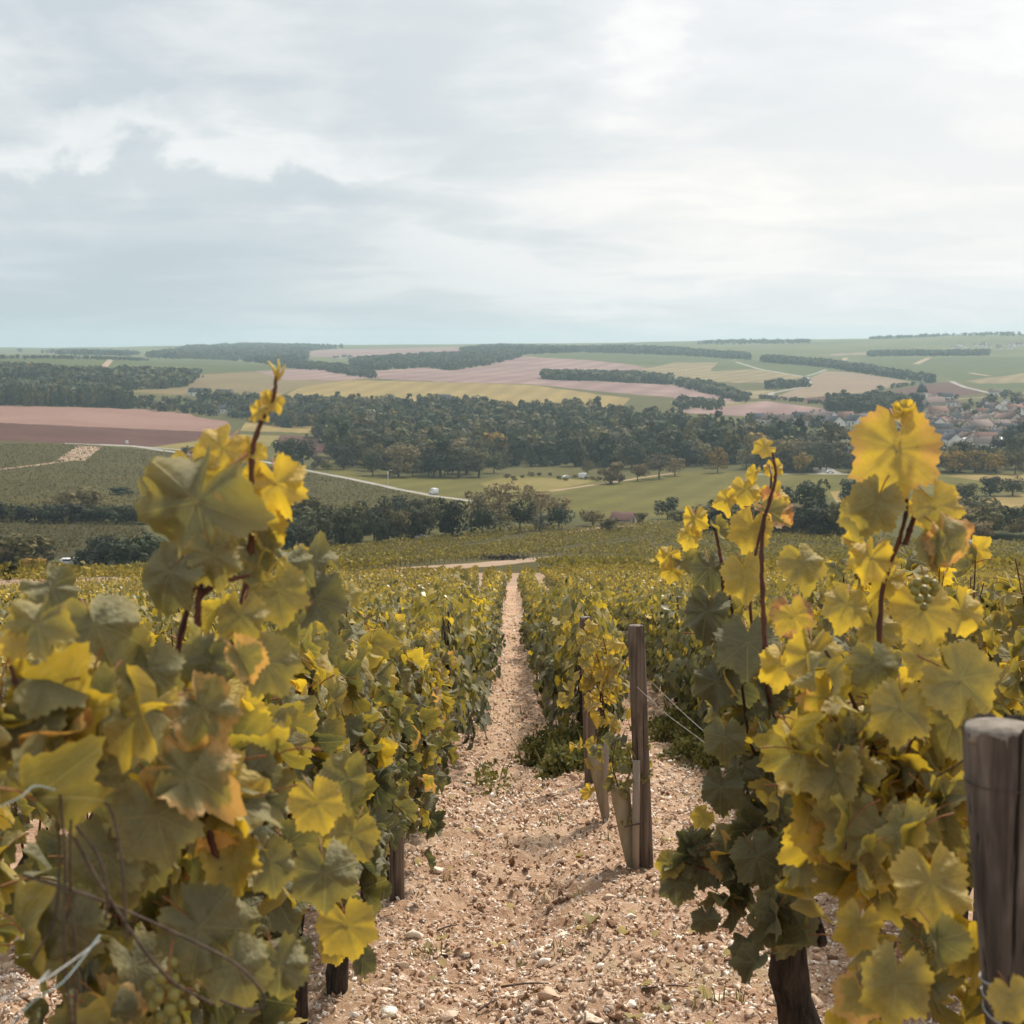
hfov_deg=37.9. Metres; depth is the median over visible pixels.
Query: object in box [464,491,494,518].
tree
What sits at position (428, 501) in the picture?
tree
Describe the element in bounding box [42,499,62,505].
tree
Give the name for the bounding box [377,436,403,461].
tree
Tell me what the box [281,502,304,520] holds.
tree
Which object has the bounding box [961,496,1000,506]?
tree
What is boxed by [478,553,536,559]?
brushwood heap
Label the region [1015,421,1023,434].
tree
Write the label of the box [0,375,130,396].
woodland
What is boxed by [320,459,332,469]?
shrub
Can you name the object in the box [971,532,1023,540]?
clipped hedge
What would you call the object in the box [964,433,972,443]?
house
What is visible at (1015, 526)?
tree
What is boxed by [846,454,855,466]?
tree
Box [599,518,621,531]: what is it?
shrub
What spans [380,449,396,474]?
tree
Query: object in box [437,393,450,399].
house
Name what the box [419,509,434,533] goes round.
tree
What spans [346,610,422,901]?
grapevine
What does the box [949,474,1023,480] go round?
pale meadow
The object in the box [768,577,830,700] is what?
grapevine
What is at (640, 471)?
tree
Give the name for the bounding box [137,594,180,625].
grapevine
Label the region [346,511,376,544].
tree
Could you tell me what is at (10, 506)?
shrub
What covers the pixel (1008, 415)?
house
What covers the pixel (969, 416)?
house
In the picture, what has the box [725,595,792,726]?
grapevine
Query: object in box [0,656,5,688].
grapevine
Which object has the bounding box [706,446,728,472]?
tree
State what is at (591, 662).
young vine
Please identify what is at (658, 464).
tree
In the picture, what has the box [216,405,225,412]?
house
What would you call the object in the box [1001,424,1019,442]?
tree
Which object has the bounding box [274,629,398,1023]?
grapevine
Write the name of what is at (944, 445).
tree
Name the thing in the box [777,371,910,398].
drilled field
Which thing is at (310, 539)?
shrub
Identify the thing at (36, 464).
dirt track
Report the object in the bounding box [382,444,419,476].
tree
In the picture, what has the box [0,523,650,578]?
vine rows
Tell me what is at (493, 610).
grapevine
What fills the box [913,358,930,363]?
dirt track
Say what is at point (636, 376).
woodland
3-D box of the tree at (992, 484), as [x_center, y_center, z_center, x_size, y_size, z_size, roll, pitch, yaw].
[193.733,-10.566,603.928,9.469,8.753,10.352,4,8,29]
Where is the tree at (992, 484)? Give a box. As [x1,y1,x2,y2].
[979,476,1003,495]
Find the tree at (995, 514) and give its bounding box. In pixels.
[963,504,1008,531]
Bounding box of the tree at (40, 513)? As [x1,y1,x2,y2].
[32,505,66,522]
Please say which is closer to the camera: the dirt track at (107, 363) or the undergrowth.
the undergrowth
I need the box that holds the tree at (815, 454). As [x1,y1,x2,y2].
[799,441,824,471]
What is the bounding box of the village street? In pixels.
[959,392,1023,398]
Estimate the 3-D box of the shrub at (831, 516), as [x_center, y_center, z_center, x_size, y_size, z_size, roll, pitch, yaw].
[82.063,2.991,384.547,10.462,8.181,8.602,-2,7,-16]
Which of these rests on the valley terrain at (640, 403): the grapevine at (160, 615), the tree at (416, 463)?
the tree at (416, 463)
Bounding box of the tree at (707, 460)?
[703,447,718,465]
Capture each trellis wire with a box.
[637,687,704,742]
[654,760,715,824]
[656,686,701,729]
[936,759,962,776]
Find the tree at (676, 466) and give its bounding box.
[664,454,685,475]
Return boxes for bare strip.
[352,556,558,572]
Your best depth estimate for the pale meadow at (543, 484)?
698.28 m
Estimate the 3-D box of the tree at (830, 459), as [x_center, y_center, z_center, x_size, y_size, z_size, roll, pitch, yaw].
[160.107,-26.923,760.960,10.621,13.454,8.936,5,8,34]
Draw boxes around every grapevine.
[0,359,380,1023]
[0,593,24,627]
[0,598,28,673]
[0,600,11,622]
[0,643,67,866]
[0,652,54,863]
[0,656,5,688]
[1,592,15,607]
[2,594,76,657]
[3,590,326,1023]
[83,590,112,605]
[85,589,143,617]
[86,610,171,819]
[122,582,151,609]
[125,586,160,625]
[136,609,211,651]
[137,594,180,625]
[140,591,162,631]
[144,600,190,636]
[159,615,218,638]
[161,608,214,631]
[170,621,378,1023]
[190,591,237,624]
[192,589,215,612]
[210,574,268,630]
[268,622,275,632]
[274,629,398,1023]
[302,580,405,995]
[341,611,355,622]
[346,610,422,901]
[350,594,391,631]
[350,608,362,625]
[353,599,369,623]
[359,590,395,624]
[364,592,410,637]
[370,594,413,632]
[380,589,412,623]
[384,613,446,880]
[385,589,417,625]
[385,597,465,769]
[385,625,459,801]
[388,633,455,845]
[397,584,424,616]
[410,588,491,740]
[411,597,490,750]
[420,571,493,688]
[427,594,487,715]
[439,585,500,687]
[440,600,497,683]
[440,619,493,700]
[441,585,493,668]
[443,582,493,636]
[446,592,505,673]
[454,587,500,656]
[465,589,500,627]
[473,585,503,628]
[473,593,498,622]
[475,589,495,623]
[482,589,504,651]
[485,593,502,623]
[518,596,538,632]
[519,584,554,651]
[520,600,538,637]
[525,589,557,644]
[525,596,548,650]
[526,593,568,675]
[528,586,590,678]
[528,590,579,685]
[528,591,578,674]
[533,577,628,729]
[533,583,627,720]
[533,603,594,712]
[536,587,564,609]
[544,591,630,746]
[601,586,623,603]
[606,596,628,615]
[608,592,628,614]
[612,590,638,618]
[613,584,644,634]
[616,585,660,661]
[617,592,647,630]
[622,592,666,663]
[622,601,660,645]
[624,590,675,690]
[624,591,675,682]
[645,590,704,701]
[653,587,673,603]
[653,595,712,698]
[654,437,921,1023]
[654,587,715,709]
[659,586,683,600]
[661,586,684,603]
[663,630,726,729]
[682,599,752,728]
[712,590,774,728]
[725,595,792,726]
[731,591,776,619]
[751,398,1023,1023]
[766,588,795,603]
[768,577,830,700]
[788,587,815,604]
[790,558,919,700]
[842,545,956,681]
[887,534,1023,919]
[973,558,1023,715]
[982,575,1022,705]
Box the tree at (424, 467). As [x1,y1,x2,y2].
[417,447,438,474]
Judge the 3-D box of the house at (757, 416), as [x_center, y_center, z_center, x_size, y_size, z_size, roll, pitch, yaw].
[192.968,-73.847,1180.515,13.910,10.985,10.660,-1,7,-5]
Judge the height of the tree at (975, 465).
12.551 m
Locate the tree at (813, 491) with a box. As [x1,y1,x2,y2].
[792,479,830,508]
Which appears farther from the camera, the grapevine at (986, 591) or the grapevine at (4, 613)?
the grapevine at (4, 613)
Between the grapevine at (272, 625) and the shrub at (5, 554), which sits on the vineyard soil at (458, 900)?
the grapevine at (272, 625)
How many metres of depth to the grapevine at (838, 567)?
7.61 m
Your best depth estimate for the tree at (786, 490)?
469.25 m
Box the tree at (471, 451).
[457,443,480,472]
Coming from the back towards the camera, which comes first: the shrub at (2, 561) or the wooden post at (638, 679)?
the shrub at (2, 561)
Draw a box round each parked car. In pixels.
[59,558,70,563]
[71,557,90,564]
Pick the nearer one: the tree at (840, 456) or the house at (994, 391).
the tree at (840, 456)
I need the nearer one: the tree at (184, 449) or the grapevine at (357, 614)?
the grapevine at (357, 614)
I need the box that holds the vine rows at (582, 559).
[535,554,646,567]
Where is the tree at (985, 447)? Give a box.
[974,444,1003,470]
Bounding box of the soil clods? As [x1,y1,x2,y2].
[14,700,951,1023]
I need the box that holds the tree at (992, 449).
[988,448,1005,471]
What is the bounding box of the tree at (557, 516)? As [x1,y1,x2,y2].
[542,504,574,528]
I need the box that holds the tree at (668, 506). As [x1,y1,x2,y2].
[653,496,678,518]
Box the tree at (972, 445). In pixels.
[960,439,978,467]
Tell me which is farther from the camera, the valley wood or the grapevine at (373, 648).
the valley wood
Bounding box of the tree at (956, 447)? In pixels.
[939,440,968,471]
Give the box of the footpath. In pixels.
[551,473,673,490]
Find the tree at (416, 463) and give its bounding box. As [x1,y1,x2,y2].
[403,456,423,476]
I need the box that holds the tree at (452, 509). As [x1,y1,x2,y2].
[436,497,468,538]
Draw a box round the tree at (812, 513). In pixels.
[799,505,833,535]
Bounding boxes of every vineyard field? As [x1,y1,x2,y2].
[0,442,434,521]
[0,520,149,558]
[88,523,1023,577]
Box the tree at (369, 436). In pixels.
[357,430,378,458]
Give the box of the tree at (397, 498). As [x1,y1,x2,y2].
[389,495,425,512]
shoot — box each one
[22,874,265,1010]
[29,819,60,965]
[59,795,72,1023]
[68,820,76,1023]
[72,836,215,1005]
[75,825,108,919]
[104,802,128,939]
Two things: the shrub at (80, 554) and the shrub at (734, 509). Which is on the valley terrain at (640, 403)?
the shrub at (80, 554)
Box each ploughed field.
[0,406,230,431]
[0,423,237,446]
[257,369,379,379]
[276,435,328,453]
[310,347,459,357]
[376,356,733,398]
[674,388,733,401]
[681,401,827,415]
[782,382,982,402]
[829,352,866,355]
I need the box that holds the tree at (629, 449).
[614,438,649,468]
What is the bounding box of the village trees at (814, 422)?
[735,409,860,427]
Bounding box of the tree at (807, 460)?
[792,452,813,473]
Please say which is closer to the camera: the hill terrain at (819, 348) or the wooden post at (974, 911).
the wooden post at (974, 911)
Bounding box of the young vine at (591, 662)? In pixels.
[556,618,630,799]
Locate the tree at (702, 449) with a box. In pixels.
[691,440,712,465]
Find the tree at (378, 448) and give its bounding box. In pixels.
[359,443,383,466]
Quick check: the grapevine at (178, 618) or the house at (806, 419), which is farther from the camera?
the house at (806, 419)
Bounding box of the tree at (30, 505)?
[25,502,48,519]
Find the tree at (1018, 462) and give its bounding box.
[1003,447,1023,473]
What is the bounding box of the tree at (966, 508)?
[958,506,983,527]
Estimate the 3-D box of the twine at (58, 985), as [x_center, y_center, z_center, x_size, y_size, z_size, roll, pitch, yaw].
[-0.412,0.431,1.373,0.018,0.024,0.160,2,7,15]
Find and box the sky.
[0,0,1023,347]
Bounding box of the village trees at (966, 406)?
[917,394,1023,431]
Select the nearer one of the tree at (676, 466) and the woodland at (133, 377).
the tree at (676, 466)
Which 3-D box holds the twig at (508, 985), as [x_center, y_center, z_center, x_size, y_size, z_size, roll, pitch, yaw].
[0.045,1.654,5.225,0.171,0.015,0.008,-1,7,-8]
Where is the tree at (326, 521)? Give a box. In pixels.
[297,507,338,545]
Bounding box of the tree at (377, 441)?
[359,436,380,444]
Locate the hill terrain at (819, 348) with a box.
[0,334,1023,383]
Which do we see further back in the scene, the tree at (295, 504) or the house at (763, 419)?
the house at (763, 419)
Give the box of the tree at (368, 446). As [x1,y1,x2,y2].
[357,444,383,467]
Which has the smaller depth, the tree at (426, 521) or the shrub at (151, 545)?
the shrub at (151, 545)
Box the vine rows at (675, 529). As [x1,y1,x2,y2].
[611,520,843,544]
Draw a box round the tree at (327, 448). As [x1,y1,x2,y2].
[323,442,333,454]
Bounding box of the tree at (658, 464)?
[645,452,671,478]
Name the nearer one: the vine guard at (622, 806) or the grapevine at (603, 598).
the vine guard at (622, 806)
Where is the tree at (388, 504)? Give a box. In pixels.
[373,495,402,518]
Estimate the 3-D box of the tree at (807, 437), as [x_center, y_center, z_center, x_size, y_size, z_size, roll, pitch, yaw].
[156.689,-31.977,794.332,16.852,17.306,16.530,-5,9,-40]
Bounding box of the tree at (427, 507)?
[418,505,443,533]
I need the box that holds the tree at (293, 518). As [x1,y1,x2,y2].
[286,517,304,533]
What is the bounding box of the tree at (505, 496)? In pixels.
[480,481,522,514]
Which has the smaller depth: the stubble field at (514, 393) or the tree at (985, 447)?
the tree at (985, 447)
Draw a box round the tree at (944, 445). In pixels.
[941,444,963,471]
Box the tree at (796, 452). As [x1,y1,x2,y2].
[787,445,808,471]
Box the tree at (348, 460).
[330,444,352,468]
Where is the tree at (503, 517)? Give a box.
[485,508,515,532]
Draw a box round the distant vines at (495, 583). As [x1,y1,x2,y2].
[0,567,1023,617]
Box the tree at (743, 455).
[735,449,759,468]
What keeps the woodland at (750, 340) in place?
on the hill terrain at (819, 348)
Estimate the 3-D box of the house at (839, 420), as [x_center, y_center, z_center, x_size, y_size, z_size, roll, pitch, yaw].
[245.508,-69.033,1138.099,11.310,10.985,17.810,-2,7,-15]
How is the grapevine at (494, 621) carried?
on the vineyard soil at (458, 900)
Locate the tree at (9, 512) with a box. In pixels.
[0,506,19,521]
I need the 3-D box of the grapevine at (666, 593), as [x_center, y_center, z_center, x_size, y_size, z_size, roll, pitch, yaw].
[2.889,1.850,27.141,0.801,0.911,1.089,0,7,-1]
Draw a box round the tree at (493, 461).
[483,452,506,472]
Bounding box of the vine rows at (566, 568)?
[0,563,1023,582]
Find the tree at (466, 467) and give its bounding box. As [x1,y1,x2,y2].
[457,449,476,474]
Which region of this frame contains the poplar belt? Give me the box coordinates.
[0,385,134,408]
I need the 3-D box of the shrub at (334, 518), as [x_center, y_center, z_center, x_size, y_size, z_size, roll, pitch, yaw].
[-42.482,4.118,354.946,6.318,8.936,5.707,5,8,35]
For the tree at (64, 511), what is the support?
on the vineyard field at (60, 555)
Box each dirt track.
[0,460,72,469]
[58,446,101,460]
[102,359,112,366]
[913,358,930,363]
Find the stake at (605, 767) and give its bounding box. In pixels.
[603,743,608,821]
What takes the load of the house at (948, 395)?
on the valley terrain at (640, 403)
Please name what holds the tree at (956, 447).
on the valley terrain at (640, 403)
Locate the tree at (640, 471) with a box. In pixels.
[629,463,649,480]
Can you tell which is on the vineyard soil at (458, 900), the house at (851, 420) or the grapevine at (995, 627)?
the grapevine at (995, 627)
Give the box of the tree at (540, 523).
[530,510,549,530]
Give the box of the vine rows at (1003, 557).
[648,541,1023,569]
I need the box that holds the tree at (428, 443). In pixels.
[418,440,439,471]
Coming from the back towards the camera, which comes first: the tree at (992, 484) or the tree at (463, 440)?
the tree at (463, 440)
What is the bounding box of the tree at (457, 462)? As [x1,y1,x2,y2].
[443,445,474,477]
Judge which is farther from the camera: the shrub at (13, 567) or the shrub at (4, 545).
the shrub at (4, 545)
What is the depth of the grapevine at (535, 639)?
16.29 m
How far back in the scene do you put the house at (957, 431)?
972.22 m
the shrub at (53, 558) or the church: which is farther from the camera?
the church
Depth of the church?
1374.01 m
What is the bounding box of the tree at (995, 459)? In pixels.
[983,449,1012,473]
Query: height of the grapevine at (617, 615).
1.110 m
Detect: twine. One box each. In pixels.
[0,785,54,806]
[0,940,99,1000]
[10,935,99,1023]
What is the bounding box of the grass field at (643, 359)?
[528,352,731,365]
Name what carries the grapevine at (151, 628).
on the vineyard soil at (458, 900)
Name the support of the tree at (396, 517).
on the valley terrain at (640, 403)
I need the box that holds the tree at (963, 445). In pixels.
[953,441,970,471]
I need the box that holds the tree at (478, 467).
[465,451,490,476]
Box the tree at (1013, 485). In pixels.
[998,476,1023,495]
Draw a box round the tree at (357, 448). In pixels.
[338,433,365,466]
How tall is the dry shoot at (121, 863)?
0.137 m
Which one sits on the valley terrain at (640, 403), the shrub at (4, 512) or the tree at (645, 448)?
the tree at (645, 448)
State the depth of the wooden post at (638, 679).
7.06 m
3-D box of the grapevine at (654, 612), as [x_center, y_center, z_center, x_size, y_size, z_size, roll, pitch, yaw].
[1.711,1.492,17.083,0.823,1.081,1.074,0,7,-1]
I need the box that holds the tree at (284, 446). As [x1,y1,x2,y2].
[271,438,298,461]
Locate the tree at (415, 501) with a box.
[403,498,432,525]
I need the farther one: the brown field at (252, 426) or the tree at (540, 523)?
the brown field at (252, 426)
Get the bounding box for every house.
[188,387,203,395]
[215,388,232,392]
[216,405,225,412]
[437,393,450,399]
[748,412,764,422]
[760,412,777,424]
[778,413,793,425]
[792,410,808,425]
[801,413,816,425]
[812,409,838,421]
[823,414,845,425]
[837,410,853,418]
[843,413,861,426]
[922,405,949,415]
[925,413,937,417]
[927,410,940,413]
[930,422,954,427]
[935,412,947,417]
[935,415,947,422]
[935,429,954,433]
[936,392,954,398]
[941,431,963,446]
[942,427,971,433]
[945,398,960,405]
[947,405,962,415]
[949,418,962,427]
[958,430,974,437]
[960,418,993,428]
[960,424,979,429]
[961,413,973,419]
[962,409,982,413]
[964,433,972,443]
[970,430,997,436]
[973,413,995,419]
[973,435,998,447]
[975,407,988,413]
[978,428,1005,436]
[981,403,994,408]
[984,407,998,414]
[988,388,1001,394]
[988,401,1002,409]
[988,418,1010,424]
[992,422,1018,428]
[993,409,1013,412]
[994,412,1001,419]
[998,411,1022,419]
[1000,398,1008,405]
[1002,403,1023,409]
[1011,406,1023,414]
[1015,342,1023,346]
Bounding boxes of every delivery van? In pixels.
[429,488,438,494]
[578,473,588,477]
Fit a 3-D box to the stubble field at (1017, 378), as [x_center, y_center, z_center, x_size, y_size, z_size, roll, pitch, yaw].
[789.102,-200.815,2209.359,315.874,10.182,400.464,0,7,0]
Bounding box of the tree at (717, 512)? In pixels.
[708,497,738,522]
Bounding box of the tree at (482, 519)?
[464,503,498,531]
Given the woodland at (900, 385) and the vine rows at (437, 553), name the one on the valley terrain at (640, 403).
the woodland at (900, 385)
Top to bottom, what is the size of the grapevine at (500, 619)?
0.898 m
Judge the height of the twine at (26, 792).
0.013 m
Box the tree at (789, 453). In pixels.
[787,442,814,471]
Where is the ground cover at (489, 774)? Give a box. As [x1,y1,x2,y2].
[460,748,566,797]
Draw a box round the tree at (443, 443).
[426,438,456,475]
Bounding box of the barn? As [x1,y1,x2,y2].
[609,511,637,524]
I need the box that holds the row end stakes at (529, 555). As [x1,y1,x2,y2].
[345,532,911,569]
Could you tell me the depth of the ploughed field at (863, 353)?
3351.36 m
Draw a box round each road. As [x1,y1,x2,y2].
[65,443,470,500]
[100,444,248,460]
[736,362,811,395]
[757,473,848,474]
[809,467,842,473]
[949,381,988,392]
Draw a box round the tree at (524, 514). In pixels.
[506,499,536,531]
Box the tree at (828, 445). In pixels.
[813,437,835,468]
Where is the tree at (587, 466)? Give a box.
[581,458,594,473]
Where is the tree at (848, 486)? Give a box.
[837,478,856,499]
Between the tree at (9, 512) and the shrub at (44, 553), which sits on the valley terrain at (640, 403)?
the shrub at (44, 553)
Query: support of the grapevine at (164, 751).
on the vineyard soil at (458, 900)
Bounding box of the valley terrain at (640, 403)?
[0,371,1023,576]
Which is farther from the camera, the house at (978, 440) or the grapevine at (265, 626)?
the house at (978, 440)
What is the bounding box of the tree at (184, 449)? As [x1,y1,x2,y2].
[181,445,191,454]
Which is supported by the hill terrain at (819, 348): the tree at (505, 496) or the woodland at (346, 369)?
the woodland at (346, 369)
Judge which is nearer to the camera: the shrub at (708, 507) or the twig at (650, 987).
the twig at (650, 987)
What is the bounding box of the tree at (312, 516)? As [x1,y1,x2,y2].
[293,512,326,534]
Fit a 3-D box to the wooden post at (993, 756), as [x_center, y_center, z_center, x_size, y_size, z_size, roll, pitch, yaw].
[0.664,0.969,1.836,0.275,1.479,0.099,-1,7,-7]
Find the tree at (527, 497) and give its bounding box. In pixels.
[516,485,544,510]
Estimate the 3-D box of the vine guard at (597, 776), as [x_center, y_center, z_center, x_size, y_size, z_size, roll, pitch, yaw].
[0.483,1.535,8.342,0.128,0.378,0.075,0,7,0]
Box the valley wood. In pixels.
[310,393,1023,468]
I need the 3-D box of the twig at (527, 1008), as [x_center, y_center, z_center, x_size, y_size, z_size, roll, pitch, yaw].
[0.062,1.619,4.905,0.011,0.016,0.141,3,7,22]
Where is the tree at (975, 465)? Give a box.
[965,449,988,472]
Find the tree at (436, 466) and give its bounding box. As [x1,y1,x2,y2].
[418,447,449,476]
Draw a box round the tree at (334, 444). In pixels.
[328,436,351,463]
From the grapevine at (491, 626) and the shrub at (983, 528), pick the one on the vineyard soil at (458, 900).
the grapevine at (491, 626)
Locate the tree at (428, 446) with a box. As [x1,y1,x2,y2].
[405,445,429,472]
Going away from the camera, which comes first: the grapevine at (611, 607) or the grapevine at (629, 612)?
the grapevine at (629, 612)
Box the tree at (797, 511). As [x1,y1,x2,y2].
[786,497,824,534]
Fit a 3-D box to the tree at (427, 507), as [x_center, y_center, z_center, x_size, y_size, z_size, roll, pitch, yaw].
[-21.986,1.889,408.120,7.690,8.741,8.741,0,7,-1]
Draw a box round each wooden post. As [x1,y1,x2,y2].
[389,836,404,901]
[580,615,595,783]
[628,623,653,868]
[676,596,682,649]
[962,713,1023,1023]
[973,642,1002,920]
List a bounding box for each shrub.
[0,507,12,520]
[0,532,54,562]
[0,538,32,559]
[0,546,15,562]
[0,548,16,563]
[0,563,19,579]
[6,502,27,520]
[15,506,36,521]
[19,558,47,564]
[20,544,55,560]
[33,505,45,520]
[38,502,64,521]
[38,540,55,560]
[53,486,108,509]
[59,503,83,522]
[70,549,93,564]
[76,505,92,520]
[81,508,97,522]
[84,547,107,564]
[90,505,106,522]
[95,537,132,564]
[104,544,150,564]
[105,504,123,521]
[108,487,134,494]
[116,505,137,523]
[125,534,153,561]
[130,532,167,559]
[282,527,296,551]
[299,525,317,547]
[310,454,322,468]
[319,512,345,544]
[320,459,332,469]
[326,510,350,545]
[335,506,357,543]
[344,521,363,545]
[373,520,388,541]
[377,518,398,540]
[402,507,421,538]
[436,510,450,534]
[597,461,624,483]
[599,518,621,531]
[636,512,648,522]
[665,509,684,521]
[693,503,716,531]
[723,505,759,528]
[768,516,799,531]
[789,503,807,532]
[809,508,840,536]
[828,501,846,534]
[971,502,989,521]
[971,520,994,538]
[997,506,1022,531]
[1016,509,1023,529]
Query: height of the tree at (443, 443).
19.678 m
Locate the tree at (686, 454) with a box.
[678,440,699,465]
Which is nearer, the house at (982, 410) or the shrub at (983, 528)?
the shrub at (983, 528)
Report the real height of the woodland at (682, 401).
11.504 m
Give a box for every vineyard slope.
[0,356,282,372]
[713,362,755,370]
[736,359,823,375]
[849,356,1023,390]
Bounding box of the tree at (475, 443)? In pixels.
[469,439,486,463]
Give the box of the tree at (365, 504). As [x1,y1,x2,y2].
[354,500,380,519]
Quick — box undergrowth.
[509,697,727,779]
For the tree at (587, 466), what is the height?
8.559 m
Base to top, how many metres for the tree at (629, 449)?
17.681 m
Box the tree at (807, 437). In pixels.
[798,435,815,441]
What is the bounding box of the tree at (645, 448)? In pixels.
[632,444,646,466]
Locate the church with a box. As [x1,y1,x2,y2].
[916,377,945,407]
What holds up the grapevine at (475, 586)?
on the vineyard soil at (458, 900)
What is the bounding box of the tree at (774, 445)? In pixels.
[766,439,790,461]
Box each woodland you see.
[0,354,148,360]
[0,361,203,388]
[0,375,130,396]
[41,348,140,355]
[108,394,272,422]
[144,342,342,365]
[182,352,239,360]
[195,388,450,427]
[280,360,376,377]
[347,349,523,369]
[459,343,589,354]
[539,368,674,384]
[584,343,751,359]
[672,394,725,409]
[674,376,752,401]
[697,338,810,344]
[758,394,823,403]
[759,354,936,382]
[764,377,811,388]
[822,389,924,413]
[866,348,990,356]
[869,331,1022,338]
[876,382,915,390]
[1000,389,1022,398]
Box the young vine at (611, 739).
[589,732,653,826]
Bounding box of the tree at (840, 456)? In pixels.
[829,448,846,466]
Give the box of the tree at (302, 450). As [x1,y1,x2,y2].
[287,434,318,464]
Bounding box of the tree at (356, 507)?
[338,501,365,533]
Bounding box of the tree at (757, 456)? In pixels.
[744,438,777,468]
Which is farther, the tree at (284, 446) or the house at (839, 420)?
the house at (839, 420)
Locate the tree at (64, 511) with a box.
[44,505,69,522]
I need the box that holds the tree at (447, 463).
[444,452,451,475]
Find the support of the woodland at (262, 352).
on the hill terrain at (819, 348)
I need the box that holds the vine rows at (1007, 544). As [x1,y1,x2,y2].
[770,528,1023,551]
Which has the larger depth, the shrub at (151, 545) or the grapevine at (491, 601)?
the shrub at (151, 545)
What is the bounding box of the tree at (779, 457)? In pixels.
[775,440,786,469]
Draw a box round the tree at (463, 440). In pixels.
[451,437,467,469]
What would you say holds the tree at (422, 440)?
on the valley terrain at (640, 403)
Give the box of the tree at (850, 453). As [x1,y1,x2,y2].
[847,447,853,459]
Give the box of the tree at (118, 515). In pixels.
[105,506,129,522]
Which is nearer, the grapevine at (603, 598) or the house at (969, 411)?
the grapevine at (603, 598)
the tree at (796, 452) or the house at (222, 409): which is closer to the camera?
the tree at (796, 452)
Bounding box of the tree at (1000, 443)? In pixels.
[989,434,1008,449]
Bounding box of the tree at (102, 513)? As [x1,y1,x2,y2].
[94,506,117,521]
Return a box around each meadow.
[154,434,278,449]
[320,459,1023,516]
[480,476,593,491]
[831,491,843,502]
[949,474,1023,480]
[987,494,1023,509]
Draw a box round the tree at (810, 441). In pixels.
[796,439,821,470]
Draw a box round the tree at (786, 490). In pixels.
[771,485,798,503]
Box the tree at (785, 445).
[776,439,804,470]
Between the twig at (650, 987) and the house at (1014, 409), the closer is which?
the twig at (650, 987)
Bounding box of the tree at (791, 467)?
[782,449,797,471]
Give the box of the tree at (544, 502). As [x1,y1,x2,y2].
[530,491,572,521]
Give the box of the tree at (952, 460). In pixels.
[941,450,967,472]
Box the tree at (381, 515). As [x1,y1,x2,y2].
[361,504,391,540]
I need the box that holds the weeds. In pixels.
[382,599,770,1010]
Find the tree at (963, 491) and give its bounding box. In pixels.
[955,483,981,503]
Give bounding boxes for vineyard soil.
[0,571,1022,585]
[0,586,973,1023]
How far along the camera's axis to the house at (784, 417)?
1157.55 m
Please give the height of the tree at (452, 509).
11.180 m
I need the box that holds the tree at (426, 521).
[410,510,434,534]
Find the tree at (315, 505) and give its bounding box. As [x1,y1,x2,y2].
[293,495,337,520]
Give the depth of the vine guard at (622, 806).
7.12 m
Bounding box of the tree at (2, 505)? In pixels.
[0,502,6,519]
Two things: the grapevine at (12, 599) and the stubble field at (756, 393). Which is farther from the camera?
the stubble field at (756, 393)
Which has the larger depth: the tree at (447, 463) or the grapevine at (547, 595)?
the tree at (447, 463)
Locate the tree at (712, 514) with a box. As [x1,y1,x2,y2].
[695,510,715,532]
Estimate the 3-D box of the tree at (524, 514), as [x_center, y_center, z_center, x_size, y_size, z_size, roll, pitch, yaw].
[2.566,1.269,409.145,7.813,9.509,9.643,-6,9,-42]
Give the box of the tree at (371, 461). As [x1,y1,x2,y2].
[360,447,383,475]
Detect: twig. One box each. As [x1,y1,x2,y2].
[437,924,457,931]
[477,999,496,1011]
[501,982,548,987]
[521,996,537,1015]
[642,984,687,989]
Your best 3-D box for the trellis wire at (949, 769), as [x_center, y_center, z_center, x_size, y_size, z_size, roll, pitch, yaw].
[0.598,0.518,2.565,0.040,0.710,1.624,0,7,3]
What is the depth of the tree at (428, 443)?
756.68 m
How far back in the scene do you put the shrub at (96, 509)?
434.54 m
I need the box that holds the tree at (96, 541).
[85,534,118,563]
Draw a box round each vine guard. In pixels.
[587,754,609,820]
[610,781,631,867]
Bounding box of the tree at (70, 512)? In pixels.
[58,502,74,520]
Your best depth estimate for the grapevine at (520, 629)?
24.38 m
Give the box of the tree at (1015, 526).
[1005,517,1023,533]
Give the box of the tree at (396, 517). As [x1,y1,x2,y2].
[384,509,410,539]
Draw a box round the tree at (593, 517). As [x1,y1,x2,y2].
[579,509,605,525]
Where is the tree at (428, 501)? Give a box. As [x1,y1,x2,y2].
[421,496,445,520]
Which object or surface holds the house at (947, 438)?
on the valley terrain at (640, 403)
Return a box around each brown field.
[129,371,344,394]
[240,422,315,432]
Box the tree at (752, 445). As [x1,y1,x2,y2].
[745,437,765,466]
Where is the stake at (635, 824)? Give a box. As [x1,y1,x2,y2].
[624,760,642,870]
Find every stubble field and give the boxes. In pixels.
[284,380,629,408]
[641,362,801,382]
[670,401,756,408]
[741,390,773,397]
[967,373,1023,383]
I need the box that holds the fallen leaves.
[359,667,754,1023]
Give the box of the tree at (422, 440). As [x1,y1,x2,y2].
[415,437,429,470]
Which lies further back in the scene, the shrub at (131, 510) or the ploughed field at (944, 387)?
the ploughed field at (944, 387)
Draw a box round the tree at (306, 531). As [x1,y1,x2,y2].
[287,521,315,545]
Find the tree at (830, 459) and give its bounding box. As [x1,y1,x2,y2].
[817,446,836,470]

